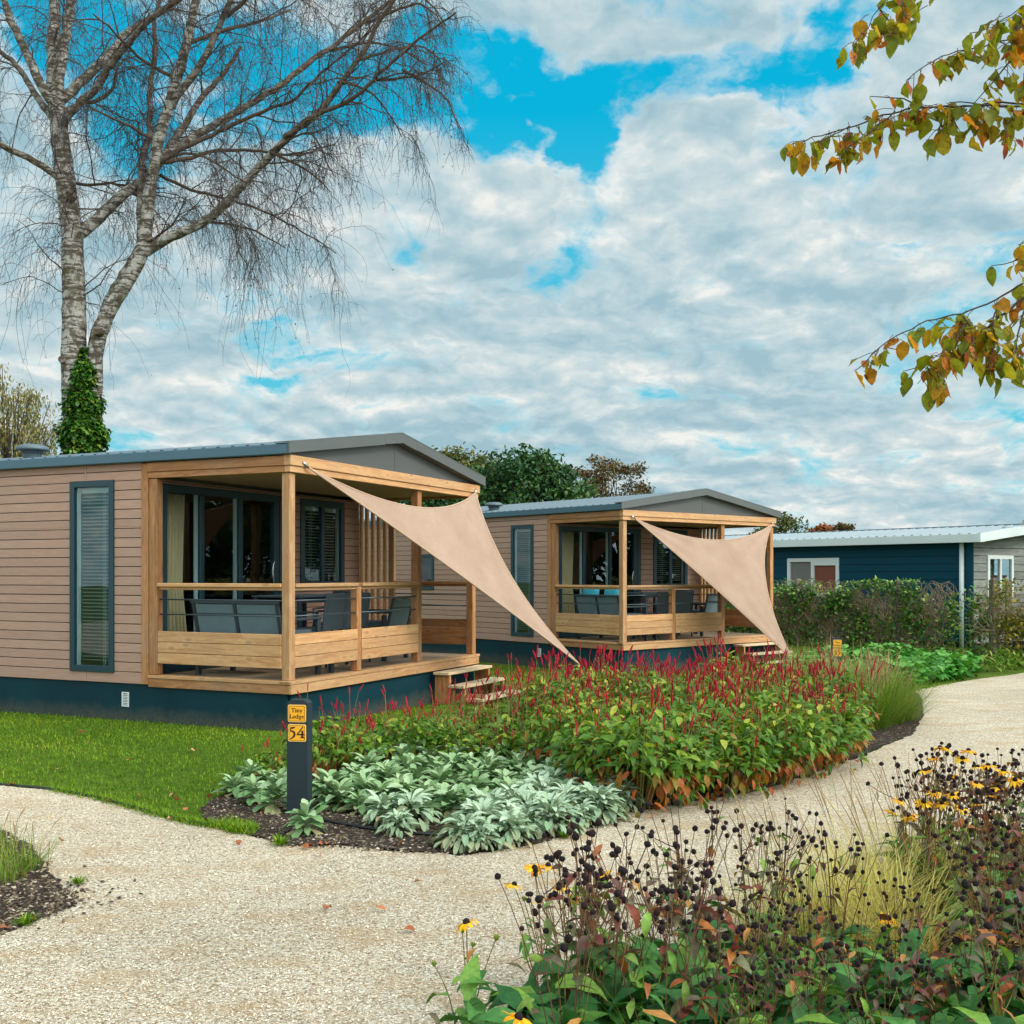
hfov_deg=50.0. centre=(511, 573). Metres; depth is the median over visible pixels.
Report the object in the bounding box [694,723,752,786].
bistort plant
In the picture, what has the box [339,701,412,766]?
bistort plant
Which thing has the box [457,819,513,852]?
lambs ear plant
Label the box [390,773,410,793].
lambs ear plant
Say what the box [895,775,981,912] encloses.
coneflower plant
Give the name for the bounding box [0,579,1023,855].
ground
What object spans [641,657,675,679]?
bistort plant
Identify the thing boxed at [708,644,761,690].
bistort plant
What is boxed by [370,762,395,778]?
lambs ear plant
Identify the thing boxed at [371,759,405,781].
lambs ear plant
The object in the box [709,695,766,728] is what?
bistort plant
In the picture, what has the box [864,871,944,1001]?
coneflower plant
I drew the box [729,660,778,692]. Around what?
bistort plant
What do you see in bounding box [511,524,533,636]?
window
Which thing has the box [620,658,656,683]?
bistort plant
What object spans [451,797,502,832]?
lambs ear plant
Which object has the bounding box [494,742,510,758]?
lambs ear plant
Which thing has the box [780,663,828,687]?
bistort plant
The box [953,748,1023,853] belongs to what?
coneflower plant
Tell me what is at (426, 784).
lambs ear plant
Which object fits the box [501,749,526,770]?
lambs ear plant
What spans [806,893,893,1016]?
coneflower plant
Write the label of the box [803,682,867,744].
bistort plant
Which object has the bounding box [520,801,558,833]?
lambs ear plant
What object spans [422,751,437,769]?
lambs ear plant
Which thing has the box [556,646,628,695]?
bistort plant
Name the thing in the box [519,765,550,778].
lambs ear plant
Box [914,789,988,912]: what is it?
coneflower plant
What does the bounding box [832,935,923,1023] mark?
coneflower plant
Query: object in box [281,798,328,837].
lambs ear plant
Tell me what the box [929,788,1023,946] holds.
coneflower plant
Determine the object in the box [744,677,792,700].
bistort plant
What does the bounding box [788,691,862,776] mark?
bistort plant
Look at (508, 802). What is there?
lambs ear plant
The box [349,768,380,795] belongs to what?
lambs ear plant
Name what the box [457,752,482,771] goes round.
lambs ear plant
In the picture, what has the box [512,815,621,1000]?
coneflower plant
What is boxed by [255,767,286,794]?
lambs ear plant
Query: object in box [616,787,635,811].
lambs ear plant
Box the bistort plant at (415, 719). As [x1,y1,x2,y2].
[390,698,440,735]
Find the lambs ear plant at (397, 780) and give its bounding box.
[384,778,403,792]
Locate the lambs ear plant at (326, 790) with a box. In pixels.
[312,776,348,809]
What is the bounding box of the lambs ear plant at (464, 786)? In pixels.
[457,783,477,803]
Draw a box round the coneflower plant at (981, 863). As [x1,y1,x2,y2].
[948,837,1023,977]
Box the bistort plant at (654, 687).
[632,669,697,705]
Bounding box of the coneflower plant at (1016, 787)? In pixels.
[992,766,1023,860]
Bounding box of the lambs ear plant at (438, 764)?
[433,761,457,783]
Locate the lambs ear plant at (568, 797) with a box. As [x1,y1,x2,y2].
[548,790,580,815]
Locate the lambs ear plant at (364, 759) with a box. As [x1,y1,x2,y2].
[349,749,384,770]
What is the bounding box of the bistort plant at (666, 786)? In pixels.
[589,691,703,817]
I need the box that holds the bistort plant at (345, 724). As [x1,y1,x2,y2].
[312,684,373,751]
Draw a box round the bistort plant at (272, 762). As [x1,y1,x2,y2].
[241,731,286,776]
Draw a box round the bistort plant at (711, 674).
[686,661,748,690]
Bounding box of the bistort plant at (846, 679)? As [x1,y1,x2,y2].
[807,642,882,730]
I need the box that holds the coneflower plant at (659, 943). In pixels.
[609,806,731,983]
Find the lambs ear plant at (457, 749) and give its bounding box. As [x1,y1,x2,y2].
[445,745,469,766]
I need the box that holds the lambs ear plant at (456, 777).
[442,774,464,788]
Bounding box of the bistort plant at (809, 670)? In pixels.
[791,659,851,694]
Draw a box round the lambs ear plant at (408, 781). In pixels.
[386,775,422,810]
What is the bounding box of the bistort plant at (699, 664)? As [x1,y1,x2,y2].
[686,655,726,679]
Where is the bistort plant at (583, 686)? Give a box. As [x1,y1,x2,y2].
[565,681,624,710]
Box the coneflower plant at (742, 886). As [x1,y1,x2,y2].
[683,855,779,1008]
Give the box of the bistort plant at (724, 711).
[659,679,752,780]
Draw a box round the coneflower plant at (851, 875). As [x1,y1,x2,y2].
[793,811,889,957]
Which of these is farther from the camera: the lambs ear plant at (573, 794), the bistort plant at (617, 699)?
the bistort plant at (617, 699)
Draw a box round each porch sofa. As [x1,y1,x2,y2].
[190,600,321,674]
[573,595,648,640]
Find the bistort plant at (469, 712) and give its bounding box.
[452,687,506,732]
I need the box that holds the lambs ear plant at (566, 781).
[547,777,580,787]
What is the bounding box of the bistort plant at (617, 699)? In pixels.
[584,690,655,713]
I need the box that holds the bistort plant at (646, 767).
[582,712,692,798]
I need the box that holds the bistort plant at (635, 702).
[611,691,658,710]
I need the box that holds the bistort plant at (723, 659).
[692,643,761,679]
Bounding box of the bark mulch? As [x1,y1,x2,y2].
[0,793,452,933]
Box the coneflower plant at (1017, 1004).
[966,862,1023,1015]
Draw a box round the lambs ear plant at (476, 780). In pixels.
[457,770,495,793]
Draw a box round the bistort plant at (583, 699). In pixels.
[537,688,602,719]
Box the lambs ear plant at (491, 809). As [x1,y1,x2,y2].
[455,804,506,835]
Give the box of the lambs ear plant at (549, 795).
[527,792,575,831]
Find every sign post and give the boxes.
[287,698,311,814]
[831,637,841,662]
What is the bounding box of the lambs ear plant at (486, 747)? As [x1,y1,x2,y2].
[471,745,490,762]
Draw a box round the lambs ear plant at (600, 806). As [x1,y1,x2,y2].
[576,785,624,812]
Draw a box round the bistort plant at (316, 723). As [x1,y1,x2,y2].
[282,684,357,764]
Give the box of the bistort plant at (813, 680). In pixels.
[791,658,844,698]
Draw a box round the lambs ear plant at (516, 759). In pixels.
[501,753,534,778]
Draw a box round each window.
[69,480,115,672]
[300,498,344,582]
[422,554,433,589]
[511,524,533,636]
[653,530,687,584]
[787,558,838,596]
[986,555,1013,596]
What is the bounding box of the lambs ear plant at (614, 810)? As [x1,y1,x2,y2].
[574,785,633,823]
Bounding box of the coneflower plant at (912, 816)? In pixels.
[882,797,921,903]
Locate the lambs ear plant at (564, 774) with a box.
[551,764,583,780]
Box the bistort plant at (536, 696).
[510,663,570,713]
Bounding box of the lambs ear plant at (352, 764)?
[340,762,365,773]
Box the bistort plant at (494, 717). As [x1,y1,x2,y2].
[458,668,545,739]
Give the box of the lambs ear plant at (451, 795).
[430,783,466,818]
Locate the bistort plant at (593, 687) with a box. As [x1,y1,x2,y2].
[570,679,617,700]
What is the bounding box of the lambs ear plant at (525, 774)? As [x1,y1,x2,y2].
[517,768,537,781]
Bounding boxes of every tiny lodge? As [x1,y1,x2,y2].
[0,432,521,731]
[364,488,791,674]
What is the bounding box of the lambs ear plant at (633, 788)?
[608,779,648,812]
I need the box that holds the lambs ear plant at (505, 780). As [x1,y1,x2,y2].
[494,776,515,792]
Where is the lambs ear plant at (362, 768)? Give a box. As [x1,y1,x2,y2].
[341,765,377,788]
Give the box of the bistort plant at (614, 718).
[582,685,683,793]
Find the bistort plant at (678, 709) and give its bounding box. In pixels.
[649,682,721,733]
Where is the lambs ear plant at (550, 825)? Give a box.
[526,793,584,838]
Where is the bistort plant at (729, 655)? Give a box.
[694,634,754,676]
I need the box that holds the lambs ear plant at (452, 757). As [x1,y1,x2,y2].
[433,751,474,780]
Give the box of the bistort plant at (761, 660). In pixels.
[734,647,784,678]
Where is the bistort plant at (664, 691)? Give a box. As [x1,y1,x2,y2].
[636,655,718,705]
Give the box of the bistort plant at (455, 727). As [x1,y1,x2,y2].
[441,693,484,745]
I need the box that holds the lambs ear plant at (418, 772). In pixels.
[397,763,433,784]
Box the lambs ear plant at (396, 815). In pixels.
[374,808,420,838]
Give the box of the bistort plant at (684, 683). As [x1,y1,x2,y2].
[668,673,701,686]
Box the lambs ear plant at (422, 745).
[415,740,439,753]
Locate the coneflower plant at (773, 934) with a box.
[740,898,825,1010]
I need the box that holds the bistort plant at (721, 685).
[695,672,738,697]
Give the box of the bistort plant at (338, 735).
[312,706,377,768]
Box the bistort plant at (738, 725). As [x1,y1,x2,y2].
[701,705,770,782]
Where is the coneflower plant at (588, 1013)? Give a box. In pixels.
[494,856,627,1023]
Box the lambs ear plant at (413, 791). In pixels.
[394,786,445,819]
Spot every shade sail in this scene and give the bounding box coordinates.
[302,461,578,663]
[632,515,790,656]
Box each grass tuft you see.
[0,802,35,859]
[0,813,62,872]
[0,826,50,884]
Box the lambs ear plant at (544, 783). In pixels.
[519,772,560,794]
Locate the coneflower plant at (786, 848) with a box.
[733,798,815,933]
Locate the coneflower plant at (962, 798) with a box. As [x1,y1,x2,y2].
[944,766,1006,850]
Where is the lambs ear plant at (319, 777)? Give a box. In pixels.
[312,773,350,801]
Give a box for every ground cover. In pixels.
[787,642,985,687]
[979,643,1023,671]
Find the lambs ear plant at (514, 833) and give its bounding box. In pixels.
[485,809,541,849]
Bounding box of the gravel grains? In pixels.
[0,778,1022,1023]
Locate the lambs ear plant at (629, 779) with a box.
[604,774,643,804]
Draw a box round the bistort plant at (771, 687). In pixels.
[748,663,804,706]
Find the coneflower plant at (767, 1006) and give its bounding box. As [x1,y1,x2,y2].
[705,946,808,1023]
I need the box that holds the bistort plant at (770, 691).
[707,655,781,698]
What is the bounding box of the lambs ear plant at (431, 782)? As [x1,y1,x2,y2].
[419,779,435,795]
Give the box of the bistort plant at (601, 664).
[581,654,622,671]
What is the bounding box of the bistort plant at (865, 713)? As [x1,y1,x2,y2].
[805,676,876,747]
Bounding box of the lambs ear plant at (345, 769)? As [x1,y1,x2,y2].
[336,767,353,779]
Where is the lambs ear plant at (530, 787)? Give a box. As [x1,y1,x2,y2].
[518,785,551,802]
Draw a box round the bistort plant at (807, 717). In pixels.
[770,691,836,765]
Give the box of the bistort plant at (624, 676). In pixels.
[595,664,648,692]
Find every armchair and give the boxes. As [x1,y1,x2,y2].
[340,597,410,660]
[691,594,716,635]
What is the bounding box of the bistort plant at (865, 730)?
[804,688,873,768]
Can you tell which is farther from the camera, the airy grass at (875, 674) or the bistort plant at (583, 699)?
the airy grass at (875, 674)
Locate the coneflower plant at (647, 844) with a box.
[544,807,655,997]
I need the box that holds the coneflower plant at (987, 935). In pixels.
[949,879,1023,1022]
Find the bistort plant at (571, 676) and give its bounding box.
[561,660,599,694]
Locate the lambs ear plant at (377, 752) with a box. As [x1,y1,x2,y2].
[359,747,391,762]
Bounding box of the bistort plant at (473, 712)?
[450,667,510,723]
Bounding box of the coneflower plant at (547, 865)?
[504,862,556,993]
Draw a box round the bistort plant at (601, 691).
[571,681,618,710]
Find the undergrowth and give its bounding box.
[426,889,1023,1023]
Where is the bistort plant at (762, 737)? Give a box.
[703,710,786,792]
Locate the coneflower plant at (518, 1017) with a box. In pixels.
[502,1010,531,1023]
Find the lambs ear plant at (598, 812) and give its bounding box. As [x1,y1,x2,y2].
[575,781,630,828]
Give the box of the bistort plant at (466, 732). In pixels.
[432,689,504,757]
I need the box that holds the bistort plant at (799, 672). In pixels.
[779,658,823,682]
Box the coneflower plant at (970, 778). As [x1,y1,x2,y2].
[942,761,1023,907]
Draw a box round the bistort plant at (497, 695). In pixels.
[471,681,517,718]
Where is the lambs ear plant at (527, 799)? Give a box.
[502,791,549,816]
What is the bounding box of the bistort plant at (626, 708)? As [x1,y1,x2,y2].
[600,691,663,720]
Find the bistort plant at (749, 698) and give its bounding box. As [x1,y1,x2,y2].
[718,678,778,716]
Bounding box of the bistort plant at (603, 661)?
[577,644,641,701]
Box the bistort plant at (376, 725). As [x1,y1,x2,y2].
[354,710,392,739]
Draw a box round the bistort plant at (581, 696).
[540,667,615,726]
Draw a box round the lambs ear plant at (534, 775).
[520,773,548,789]
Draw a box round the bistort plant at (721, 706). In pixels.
[687,687,755,724]
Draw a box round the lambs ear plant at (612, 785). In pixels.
[597,783,631,811]
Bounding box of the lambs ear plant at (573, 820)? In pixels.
[548,801,589,835]
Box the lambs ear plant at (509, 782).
[495,776,518,791]
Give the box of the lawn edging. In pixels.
[0,783,208,824]
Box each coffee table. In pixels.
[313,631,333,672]
[633,626,677,639]
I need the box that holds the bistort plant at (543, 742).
[509,689,579,759]
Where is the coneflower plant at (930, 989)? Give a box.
[885,924,958,1023]
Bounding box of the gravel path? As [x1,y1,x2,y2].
[0,673,1023,1023]
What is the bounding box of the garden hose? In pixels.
[280,809,446,835]
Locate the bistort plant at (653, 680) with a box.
[624,661,677,698]
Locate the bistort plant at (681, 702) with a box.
[656,681,734,722]
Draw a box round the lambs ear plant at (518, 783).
[509,779,538,802]
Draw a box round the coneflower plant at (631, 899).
[597,851,694,1005]
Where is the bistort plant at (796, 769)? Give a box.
[730,710,805,795]
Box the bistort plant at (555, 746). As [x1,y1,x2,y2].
[542,714,635,780]
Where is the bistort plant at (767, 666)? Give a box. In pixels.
[753,660,800,686]
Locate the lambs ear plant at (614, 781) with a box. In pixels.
[587,775,638,803]
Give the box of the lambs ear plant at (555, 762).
[540,757,571,769]
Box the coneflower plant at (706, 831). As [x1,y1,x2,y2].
[634,788,736,961]
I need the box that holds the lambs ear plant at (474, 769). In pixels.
[463,763,490,790]
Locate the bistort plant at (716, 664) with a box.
[688,651,747,691]
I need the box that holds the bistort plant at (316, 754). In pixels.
[285,714,353,778]
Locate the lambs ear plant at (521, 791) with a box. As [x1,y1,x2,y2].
[493,783,533,804]
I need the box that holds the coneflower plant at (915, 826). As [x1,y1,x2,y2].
[866,751,956,898]
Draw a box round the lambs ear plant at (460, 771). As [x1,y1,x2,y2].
[445,752,468,776]
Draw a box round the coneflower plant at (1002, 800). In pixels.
[997,787,1023,881]
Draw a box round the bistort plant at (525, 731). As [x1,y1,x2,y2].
[507,691,583,766]
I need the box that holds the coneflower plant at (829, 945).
[773,907,858,1023]
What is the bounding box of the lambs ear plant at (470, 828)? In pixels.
[452,812,490,841]
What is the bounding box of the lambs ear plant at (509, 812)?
[480,807,536,848]
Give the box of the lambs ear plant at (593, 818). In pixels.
[567,801,605,831]
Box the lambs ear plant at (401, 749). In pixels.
[388,743,417,767]
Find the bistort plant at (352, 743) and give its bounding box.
[323,715,395,769]
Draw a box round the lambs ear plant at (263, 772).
[254,769,275,781]
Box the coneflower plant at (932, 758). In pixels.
[909,745,951,869]
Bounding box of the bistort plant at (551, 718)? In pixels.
[529,702,576,745]
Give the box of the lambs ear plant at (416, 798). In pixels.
[371,788,443,831]
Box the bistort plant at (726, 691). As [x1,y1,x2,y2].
[682,679,750,709]
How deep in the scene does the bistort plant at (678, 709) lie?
9.14 m
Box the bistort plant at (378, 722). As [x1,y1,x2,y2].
[375,701,413,737]
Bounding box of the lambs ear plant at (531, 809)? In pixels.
[507,803,554,838]
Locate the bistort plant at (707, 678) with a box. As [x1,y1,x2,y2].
[668,656,725,686]
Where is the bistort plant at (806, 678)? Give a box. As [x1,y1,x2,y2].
[784,661,838,693]
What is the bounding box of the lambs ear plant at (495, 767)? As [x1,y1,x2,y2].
[479,762,504,778]
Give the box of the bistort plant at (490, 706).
[471,687,514,739]
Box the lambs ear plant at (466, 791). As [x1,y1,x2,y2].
[445,788,484,816]
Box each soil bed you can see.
[0,830,73,930]
[200,692,923,853]
[475,840,1022,1023]
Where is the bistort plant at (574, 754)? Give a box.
[558,707,651,805]
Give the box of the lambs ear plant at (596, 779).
[572,778,606,803]
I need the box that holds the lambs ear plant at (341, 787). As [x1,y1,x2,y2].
[323,778,358,811]
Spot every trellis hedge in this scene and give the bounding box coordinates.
[699,575,1023,657]
[944,577,1023,663]
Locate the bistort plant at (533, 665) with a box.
[519,652,583,695]
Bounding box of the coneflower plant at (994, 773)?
[965,747,1023,861]
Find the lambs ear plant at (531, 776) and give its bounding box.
[523,772,557,788]
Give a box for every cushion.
[582,589,598,594]
[603,589,618,597]
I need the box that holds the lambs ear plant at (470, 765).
[457,759,489,787]
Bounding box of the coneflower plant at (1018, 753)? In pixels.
[1003,748,1023,827]
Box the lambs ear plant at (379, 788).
[364,780,400,806]
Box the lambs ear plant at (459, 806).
[452,787,496,810]
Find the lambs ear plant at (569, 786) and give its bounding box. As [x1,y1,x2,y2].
[545,779,585,803]
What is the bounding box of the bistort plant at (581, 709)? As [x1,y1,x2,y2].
[554,695,605,746]
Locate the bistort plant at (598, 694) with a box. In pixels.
[567,687,641,717]
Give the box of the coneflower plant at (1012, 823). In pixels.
[959,796,1023,920]
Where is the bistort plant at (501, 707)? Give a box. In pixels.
[484,645,557,724]
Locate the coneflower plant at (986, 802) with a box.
[921,776,1023,876]
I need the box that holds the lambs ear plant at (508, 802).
[495,800,529,834]
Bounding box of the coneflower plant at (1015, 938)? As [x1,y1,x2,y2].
[1002,885,1023,1005]
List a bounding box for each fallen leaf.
[322,904,331,908]
[403,925,414,930]
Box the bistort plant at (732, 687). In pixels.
[704,667,771,712]
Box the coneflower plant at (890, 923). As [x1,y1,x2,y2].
[870,911,898,979]
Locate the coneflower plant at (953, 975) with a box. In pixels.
[902,898,968,1015]
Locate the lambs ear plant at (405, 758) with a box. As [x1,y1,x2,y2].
[393,753,426,781]
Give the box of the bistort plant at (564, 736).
[558,707,636,774]
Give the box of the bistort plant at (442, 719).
[425,679,472,726]
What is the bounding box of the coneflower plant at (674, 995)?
[653,885,773,1023]
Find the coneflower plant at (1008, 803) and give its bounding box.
[988,763,1023,882]
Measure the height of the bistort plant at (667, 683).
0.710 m
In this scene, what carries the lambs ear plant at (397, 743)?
on the soil bed at (893, 733)
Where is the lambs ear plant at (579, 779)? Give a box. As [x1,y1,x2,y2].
[563,775,587,782]
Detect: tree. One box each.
[0,0,494,454]
[0,362,62,457]
[396,496,478,506]
[405,441,501,504]
[445,443,602,506]
[543,482,573,500]
[571,453,655,498]
[748,511,809,533]
[780,0,1023,411]
[807,522,838,565]
[830,521,855,530]
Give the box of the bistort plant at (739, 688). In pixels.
[702,669,766,699]
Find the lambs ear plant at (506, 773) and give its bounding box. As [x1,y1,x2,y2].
[490,768,519,790]
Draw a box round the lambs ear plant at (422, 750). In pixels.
[417,745,440,769]
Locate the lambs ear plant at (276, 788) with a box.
[251,777,286,814]
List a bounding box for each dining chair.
[295,593,347,667]
[312,591,361,643]
[317,592,370,663]
[637,591,668,637]
[661,590,694,633]
[675,591,692,635]
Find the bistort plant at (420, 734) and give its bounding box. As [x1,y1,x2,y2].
[375,684,451,755]
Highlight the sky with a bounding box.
[0,0,1023,578]
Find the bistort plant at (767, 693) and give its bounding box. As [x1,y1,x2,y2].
[734,667,804,713]
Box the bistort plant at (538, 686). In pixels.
[512,668,585,701]
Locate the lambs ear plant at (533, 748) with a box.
[520,746,549,760]
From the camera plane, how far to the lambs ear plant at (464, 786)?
7.61 m
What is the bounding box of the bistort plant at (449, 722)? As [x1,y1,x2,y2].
[414,678,468,729]
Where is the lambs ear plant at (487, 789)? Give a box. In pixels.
[478,786,491,792]
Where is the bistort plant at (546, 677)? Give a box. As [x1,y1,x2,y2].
[521,661,579,691]
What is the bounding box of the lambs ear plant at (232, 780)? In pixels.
[211,771,250,797]
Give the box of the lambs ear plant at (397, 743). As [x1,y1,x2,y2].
[382,737,410,761]
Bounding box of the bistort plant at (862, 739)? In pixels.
[803,687,874,756]
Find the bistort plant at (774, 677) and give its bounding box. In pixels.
[744,649,798,691]
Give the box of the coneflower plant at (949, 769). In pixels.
[887,750,964,857]
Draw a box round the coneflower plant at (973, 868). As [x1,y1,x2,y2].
[933,832,1023,1014]
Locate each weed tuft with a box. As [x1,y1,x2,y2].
[9,909,40,926]
[65,875,86,884]
[269,834,292,845]
[557,830,571,837]
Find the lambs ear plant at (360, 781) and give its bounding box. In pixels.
[345,770,383,798]
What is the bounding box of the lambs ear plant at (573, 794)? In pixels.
[550,793,583,814]
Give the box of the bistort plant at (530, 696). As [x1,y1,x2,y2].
[501,654,583,728]
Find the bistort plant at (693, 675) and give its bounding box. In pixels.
[685,666,744,707]
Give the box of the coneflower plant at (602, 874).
[532,870,612,1001]
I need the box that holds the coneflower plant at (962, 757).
[944,748,977,857]
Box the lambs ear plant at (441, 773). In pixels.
[419,764,455,794]
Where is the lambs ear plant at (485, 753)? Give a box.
[479,749,505,774]
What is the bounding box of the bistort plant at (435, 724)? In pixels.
[402,701,458,749]
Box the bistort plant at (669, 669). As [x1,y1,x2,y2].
[653,660,691,682]
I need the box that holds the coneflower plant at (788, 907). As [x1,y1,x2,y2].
[743,873,805,995]
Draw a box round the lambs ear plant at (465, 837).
[429,811,497,855]
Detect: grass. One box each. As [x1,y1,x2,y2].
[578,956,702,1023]
[666,788,883,956]
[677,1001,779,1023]
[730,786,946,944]
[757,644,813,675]
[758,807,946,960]
[774,655,810,674]
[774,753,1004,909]
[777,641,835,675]
[780,639,871,674]
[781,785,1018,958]
[786,653,853,677]
[796,645,862,680]
[803,653,886,692]
[825,643,917,689]
[826,657,895,708]
[829,645,947,729]
[832,752,1005,890]
[834,652,920,709]
[848,647,932,696]
[863,664,961,720]
[871,763,1013,909]
[884,779,1023,902]
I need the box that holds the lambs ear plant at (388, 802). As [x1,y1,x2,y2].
[374,792,392,818]
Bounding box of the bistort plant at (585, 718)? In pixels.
[542,698,609,754]
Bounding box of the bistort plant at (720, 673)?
[694,669,738,696]
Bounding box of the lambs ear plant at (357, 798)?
[336,788,373,815]
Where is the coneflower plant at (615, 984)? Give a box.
[548,866,669,1023]
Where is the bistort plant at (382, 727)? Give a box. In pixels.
[354,702,412,761]
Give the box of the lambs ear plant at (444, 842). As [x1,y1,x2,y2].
[424,814,489,851]
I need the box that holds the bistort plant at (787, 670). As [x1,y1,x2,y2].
[761,664,804,686]
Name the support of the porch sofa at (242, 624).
on the tiny lodge at (112, 564)
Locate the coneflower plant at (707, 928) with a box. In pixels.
[590,868,751,1023]
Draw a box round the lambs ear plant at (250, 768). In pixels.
[232,759,271,792]
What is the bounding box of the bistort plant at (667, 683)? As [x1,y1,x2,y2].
[646,668,692,697]
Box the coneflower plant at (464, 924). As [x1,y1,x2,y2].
[430,918,500,1014]
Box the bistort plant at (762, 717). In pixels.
[729,695,801,775]
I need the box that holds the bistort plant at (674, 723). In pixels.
[637,691,733,792]
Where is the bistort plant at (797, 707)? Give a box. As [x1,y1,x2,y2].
[736,686,819,775]
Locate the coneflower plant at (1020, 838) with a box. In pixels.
[981,807,1023,942]
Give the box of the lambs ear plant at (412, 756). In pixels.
[397,752,433,780]
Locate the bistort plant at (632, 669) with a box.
[619,650,668,682]
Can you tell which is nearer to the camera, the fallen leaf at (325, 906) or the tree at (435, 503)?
the fallen leaf at (325, 906)
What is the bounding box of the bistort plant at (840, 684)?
[796,665,874,708]
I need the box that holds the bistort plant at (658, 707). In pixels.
[609,690,693,731]
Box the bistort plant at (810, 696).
[773,684,819,709]
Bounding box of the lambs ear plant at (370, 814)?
[355,789,410,828]
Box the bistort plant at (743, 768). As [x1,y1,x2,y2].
[683,725,777,801]
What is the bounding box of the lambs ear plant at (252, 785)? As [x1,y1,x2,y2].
[235,774,268,805]
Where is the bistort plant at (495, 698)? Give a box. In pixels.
[478,665,540,731]
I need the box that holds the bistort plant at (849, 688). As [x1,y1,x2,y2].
[806,664,868,745]
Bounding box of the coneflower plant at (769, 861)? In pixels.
[699,794,825,956]
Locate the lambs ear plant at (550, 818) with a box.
[534,803,562,831]
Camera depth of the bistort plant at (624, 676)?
11.39 m
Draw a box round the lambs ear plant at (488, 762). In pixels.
[469,752,505,778]
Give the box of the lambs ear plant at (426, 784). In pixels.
[409,780,438,809]
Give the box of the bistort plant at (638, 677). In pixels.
[593,652,663,698]
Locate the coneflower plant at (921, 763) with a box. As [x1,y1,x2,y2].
[904,741,971,851]
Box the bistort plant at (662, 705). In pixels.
[633,692,690,717]
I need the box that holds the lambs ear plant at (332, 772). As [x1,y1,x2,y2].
[312,768,352,799]
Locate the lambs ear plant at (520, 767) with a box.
[511,760,543,777]
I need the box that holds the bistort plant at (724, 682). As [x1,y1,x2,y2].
[694,654,759,697]
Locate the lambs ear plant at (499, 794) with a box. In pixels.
[467,788,511,815]
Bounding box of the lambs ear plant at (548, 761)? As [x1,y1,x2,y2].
[535,758,559,768]
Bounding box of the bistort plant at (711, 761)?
[621,717,725,809]
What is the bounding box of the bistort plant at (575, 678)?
[552,661,609,703]
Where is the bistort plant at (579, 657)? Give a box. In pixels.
[554,641,612,681]
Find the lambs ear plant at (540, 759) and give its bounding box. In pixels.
[523,755,543,768]
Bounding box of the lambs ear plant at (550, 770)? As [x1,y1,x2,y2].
[533,766,572,783]
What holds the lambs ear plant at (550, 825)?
on the soil bed at (893, 733)
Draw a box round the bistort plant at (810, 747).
[750,690,840,787]
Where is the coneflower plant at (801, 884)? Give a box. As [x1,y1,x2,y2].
[765,853,848,980]
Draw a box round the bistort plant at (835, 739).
[764,702,849,780]
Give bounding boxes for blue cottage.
[699,520,1023,647]
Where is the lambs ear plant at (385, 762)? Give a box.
[374,760,391,778]
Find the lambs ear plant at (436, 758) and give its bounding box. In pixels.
[425,755,445,775]
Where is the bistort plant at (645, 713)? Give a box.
[608,683,708,776]
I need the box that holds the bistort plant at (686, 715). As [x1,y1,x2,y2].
[659,701,725,783]
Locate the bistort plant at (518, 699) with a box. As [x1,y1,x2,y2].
[484,672,535,729]
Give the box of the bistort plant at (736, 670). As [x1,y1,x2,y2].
[711,659,757,689]
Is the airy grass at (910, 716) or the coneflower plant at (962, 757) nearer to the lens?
the coneflower plant at (962, 757)
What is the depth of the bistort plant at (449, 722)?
10.28 m
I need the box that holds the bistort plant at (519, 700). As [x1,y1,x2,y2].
[499,681,549,739]
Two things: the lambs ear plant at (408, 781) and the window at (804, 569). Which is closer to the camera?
the lambs ear plant at (408, 781)
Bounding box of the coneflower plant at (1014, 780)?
[968,763,1023,860]
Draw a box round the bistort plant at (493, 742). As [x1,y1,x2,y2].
[464,683,533,765]
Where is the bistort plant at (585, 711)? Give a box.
[576,695,625,718]
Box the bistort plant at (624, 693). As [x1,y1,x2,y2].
[591,655,660,703]
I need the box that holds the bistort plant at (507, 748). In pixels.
[484,682,545,757]
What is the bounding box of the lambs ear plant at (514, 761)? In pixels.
[500,750,534,773]
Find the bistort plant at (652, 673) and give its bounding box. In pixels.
[637,654,685,693]
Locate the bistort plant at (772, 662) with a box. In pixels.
[745,640,803,684]
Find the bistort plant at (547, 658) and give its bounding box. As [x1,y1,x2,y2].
[533,646,586,684]
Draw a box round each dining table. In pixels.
[251,594,348,656]
[618,592,680,636]
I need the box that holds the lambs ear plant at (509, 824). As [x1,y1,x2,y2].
[494,808,523,835]
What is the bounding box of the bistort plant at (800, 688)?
[774,670,824,707]
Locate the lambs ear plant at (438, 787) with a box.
[427,782,459,810]
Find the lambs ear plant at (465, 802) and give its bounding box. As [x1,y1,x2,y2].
[451,798,471,819]
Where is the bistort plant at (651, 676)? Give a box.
[621,653,697,686]
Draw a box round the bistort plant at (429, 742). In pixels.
[418,693,489,761]
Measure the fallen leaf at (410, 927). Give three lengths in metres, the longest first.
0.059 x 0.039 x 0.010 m
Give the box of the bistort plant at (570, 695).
[519,684,593,753]
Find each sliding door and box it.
[163,483,281,672]
[559,526,640,637]
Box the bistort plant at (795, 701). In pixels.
[763,679,848,754]
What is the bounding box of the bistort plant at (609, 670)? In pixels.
[574,645,634,696]
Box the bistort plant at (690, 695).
[650,672,723,710]
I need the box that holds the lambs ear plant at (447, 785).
[434,782,452,795]
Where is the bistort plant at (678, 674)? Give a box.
[666,665,718,690]

